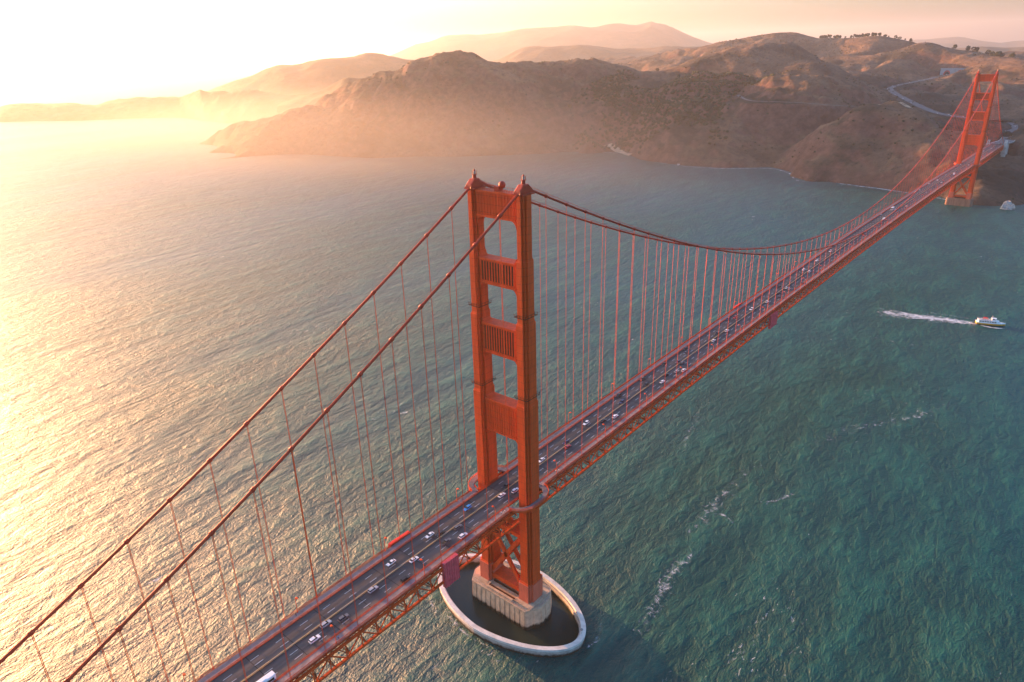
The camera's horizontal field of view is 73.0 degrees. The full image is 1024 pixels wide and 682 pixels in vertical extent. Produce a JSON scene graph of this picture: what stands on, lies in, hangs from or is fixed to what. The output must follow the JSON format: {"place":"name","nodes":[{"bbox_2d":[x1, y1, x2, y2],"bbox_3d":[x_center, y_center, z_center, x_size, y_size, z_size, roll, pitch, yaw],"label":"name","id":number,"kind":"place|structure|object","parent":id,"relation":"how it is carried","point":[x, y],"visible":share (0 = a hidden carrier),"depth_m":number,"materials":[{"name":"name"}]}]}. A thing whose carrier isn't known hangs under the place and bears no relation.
{"place":"outdoors","nodes":[
{"label":"outdoors","id":0,"kind":"place"},
{"bbox_2d":[0,89,307,122],"bbox_3d":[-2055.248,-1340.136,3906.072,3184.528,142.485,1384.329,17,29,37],"label":"hills","id":1,"kind":"structure","parent":0,"point":[229,107],"depth_m":3786.24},
{"bbox_2d":[207,53,411,94],"bbox_3d":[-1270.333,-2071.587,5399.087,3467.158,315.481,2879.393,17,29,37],"label":"hills","id":2,"kind":"structure","parent":0,"point":[310,77],"depth_m":4680.83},
{"bbox_2d":[277,77,365,113],"bbox_3d":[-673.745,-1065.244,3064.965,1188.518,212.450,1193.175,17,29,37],"label":"hills","id":3,"kind":"structure","parent":0,"point":[311,99],"depth_m":2904.62,"materials":[{"name":"brown soil"}]},
{"bbox_2d":[0,67,1023,681],"bbox_3d":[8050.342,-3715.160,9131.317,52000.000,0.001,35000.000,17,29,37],"label":"water","id":4,"kind":"structure","parent":0,"point":[842,451],"depth_m":590.91,"materials":[{"name":"teal liquid"}]},
{"bbox_2d":[438,553,585,657],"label":"fender wall","id":5,"kind":"structure","parent":4,"relation":"in","point":[564,597],"depth_m":358.83,"materials":[{"name":"concrete"}]},
{"bbox_2d":[884,311,973,323],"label":"wake","id":6,"kind":"object","parent":4,"relation":"on","point":[925,317],"visible":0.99,"depth_m":758.57,"materials":[{"name":"white liquid"}]},
{"bbox_2d":[945,197,973,206],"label":"bridge pier","id":7,"kind":"structure","parent":4,"relation":"in","point":[959,201],"depth_m":1268.74,"materials":[{"name":"beige concrete"}]},
{"bbox_2d":[975,317,1005,325],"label":"tour boat","id":8,"kind":"object","parent":4,"relation":"on","point":[991,321],"visible":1,"depth_m":733.59,"materials":[{"name":"white paint"}]},
{"bbox_2d":[1000,201,1014,209],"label":"sea rock","id":9,"kind":"object","parent":4,"relation":"in","point":[1007,205],"visible":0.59,"depth_m":1231.89,"materials":[{"name":"grey stone"}]},
{"bbox_2d":[0,0,1023,76],"label":"sky","id":10,"kind":"structure","parent":0,"point":[38,37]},
{"bbox_2d":[446,564,578,645],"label":"pool water","id":11,"kind":"structure","parent":0,"point":[559,627],"depth_m":368.91,"materials":[{"name":"grey liquid"}]},
{"bbox_2d":[472,561,551,630],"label":"bridge pier","id":12,"kind":"structure","parent":11,"relation":"in","point":[499,597],"depth_m":369.04,"materials":[{"name":"concrete"}]},
{"bbox_2d":[0,69,1003,681],"bbox_3d":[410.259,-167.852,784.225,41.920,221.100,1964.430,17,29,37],"label":"suspension bridge","id":13,"kind":"structure","parent":12,"relation":"on","point":[284,651],"depth_m":327.07,"materials":[{"name":"paint"}]},
{"bbox_2d":[256,671,275,681],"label":"bus","id":14,"kind":"object","parent":13,"relation":"on","point":[270,676],"visible":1,"depth_m":248.59,"materials":[{"name":"white metal"}]},
{"bbox_2d":[308,634,320,643],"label":"car","id":15,"kind":"object","parent":13,"relation":"on","point":[313,639],"visible":1,"depth_m":265.83,"materials":[{"name":"white paint"}]},
{"bbox_2d":[320,619,331,628],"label":"car","id":16,"kind":"object","parent":13,"relation":"on","point":[326,623],"visible":0.94,"depth_m":272.93,"materials":[{"name":"silver paint"}]},
{"bbox_2d":[337,613,348,622],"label":"car","id":17,"kind":"object","parent":13,"relation":"on","point":[341,618],"visible":1,"depth_m":275.50,"materials":[{"name":"grey paint"}]},
{"bbox_2d":[367,585,377,593],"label":"car","id":18,"kind":"object","parent":13,"relation":"on","point":[372,589],"visible":1,"depth_m":289.26,"materials":[{"name":"silver paint"}]},
{"bbox_2d":[386,559,395,565],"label":"car","id":19,"kind":"object","parent":13,"relation":"on","point":[390,562],"visible":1,"depth_m":304.40,"materials":[{"name":"white paint"}]},
{"bbox_2d":[388,530,409,545],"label":"tarpaulin screen","id":20,"kind":"object","parent":13,"relation":"attached to","point":[397,538],"visible":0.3,"depth_m":318.71,"materials":[{"name":"fabric"}]},
{"bbox_2d":[400,575,410,582],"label":"car","id":21,"kind":"object","parent":13,"relation":"on","point":[404,579],"visible":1,"depth_m":294.33,"materials":[{"name":"black paint"}]},
{"bbox_2d":[409,556,418,562],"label":"car","id":22,"kind":"object","parent":13,"relation":"on","point":[415,558],"visible":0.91,"depth_m":305.55,"materials":[{"name":"white paint"}]},
{"bbox_2d":[425,532,433,538],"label":"car","id":23,"kind":"object","parent":13,"relation":"on","point":[429,534],"visible":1,"depth_m":320.51,"materials":[{"name":"white paint"}]},
{"bbox_2d":[436,530,444,536],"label":"car","id":24,"kind":"object","parent":13,"relation":"on","point":[441,532],"visible":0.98,"depth_m":321.51,"materials":[{"name":"black paint"}]},
{"bbox_2d":[441,538,451,545],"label":"pickup truck","id":25,"kind":"object","parent":13,"relation":"on","point":[445,541],"visible":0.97,"depth_m":315.65,"materials":[{"name":"grey paint"}]},
{"bbox_2d":[442,553,459,587],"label":"tarpaulin screen","id":26,"kind":"object","parent":13,"relation":"attached to","point":[450,570],"visible":1,"depth_m":306.39,"materials":[{"name":"fabric"}]},
{"bbox_2d":[453,524,462,530],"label":"car","id":27,"kind":"object","parent":13,"relation":"on","point":[456,527],"visible":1,"depth_m":324.60,"materials":[{"name":"grey paint"}]},
{"bbox_2d":[458,532,467,538],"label":"car","id":28,"kind":"object","parent":13,"relation":"on","point":[461,535],"visible":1,"depth_m":318.88,"materials":[{"name":"white paint"}]},
{"bbox_2d":[463,504,471,510],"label":"car","id":29,"kind":"object","parent":13,"relation":"on","point":[467,507],"visible":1,"depth_m":338.07,"materials":[{"name":"blue paint"}]},
{"bbox_2d":[768,311,777,328],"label":"tarpaulin screen","id":30,"kind":"object","parent":13,"relation":"attached to","point":[773,319],"visible":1,"depth_m":566.74,"materials":[{"name":"fabric"}]},
{"bbox_2d":[390,21,712,60],"bbox_3d":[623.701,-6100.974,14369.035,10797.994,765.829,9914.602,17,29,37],"label":"mountains","id":31,"kind":"structure","parent":0,"point":[496,46],"depth_m":11674.39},
{"bbox_2d":[492,45,699,62],"bbox_3d":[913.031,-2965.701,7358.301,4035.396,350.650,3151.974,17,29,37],"label":"hills","id":32,"kind":"structure","parent":0,"point":[543,54],"depth_m":6789.81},
{"bbox_2d":[199,32,1023,205],"bbox_3d":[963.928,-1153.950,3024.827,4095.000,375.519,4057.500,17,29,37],"label":"headland","id":33,"kind":"structure","parent":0,"point":[373,117],"depth_m":2131.40,"materials":[{"name":"brown soil"}]},
{"bbox_2d":[568,69,774,153],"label":"woods","id":34,"kind":"object","parent":33,"relation":"on","point":[607,93],"visible":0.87,"depth_m":2050.96,"materials":[{"name":"green plant"}]},
{"bbox_2d":[337,33,1023,199],"bbox_3d":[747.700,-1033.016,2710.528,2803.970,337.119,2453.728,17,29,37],"label":"scrub","id":35,"kind":"object","parent":33,"relation":"on","point":[863,119],"visible":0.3,"depth_m":2166.28,"materials":[{"name":"green plant"}]},
{"bbox_2d":[940,68,965,74],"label":"tunnel portal","id":36,"kind":"object","parent":33,"relation":"on","point":[944,71],"visible":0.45,"depth_m":2630.37,"materials":[{"name":"concrete"}]},
{"bbox_2d":[986,140,1007,156],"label":"bridge pylon","id":37,"kind":"object","parent":33,"relation":"on","point":[1003,153],"visible":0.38,"depth_m":1486.23,"materials":[{"name":"white concrete"}]},
{"bbox_2d":[991,130,1014,154],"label":"approach viaduct","id":38,"kind":"object","parent":33,"relation":"on","point":[1002,140],"visible":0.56,"depth_m":1516.93,"materials":[{"name":"white concrete"}]},
{"bbox_2d":[604,143,632,155],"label":"beach","id":39,"kind":"structure","parent":0,"point":[617,149],"depth_m":2054.72,"materials":[{"name":"beige sand"}]},
{"bbox_2d":[737,95,842,105],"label":"road","id":40,"kind":"structure","parent":0,"point":[774,101],"depth_m":1843.88,"materials":[{"name":"grey asphalt"}]},
{"bbox_2d":[887,74,1017,132],"bbox_3d":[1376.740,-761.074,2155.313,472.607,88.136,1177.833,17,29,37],"label":"road","id":41,"kind":"structure","parent":0,"point":[1014,128],"depth_m":2061.17,"materials":[{"name":"grey asphalt"}]},
{"bbox_2d":[912,37,1023,47],"bbox_3d":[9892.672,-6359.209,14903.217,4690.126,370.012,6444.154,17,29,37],"label":"mountains","id":42,"kind":"structure","parent":0,"point":[960,42],"depth_m":13985.89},
{"bbox_2d":[954,46,1023,52],"bbox_3d":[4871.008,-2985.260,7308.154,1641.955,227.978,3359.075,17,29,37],"label":"hills","id":43,"kind":"structure","parent":0,"point":[982,49],"depth_m":7018.97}
]}

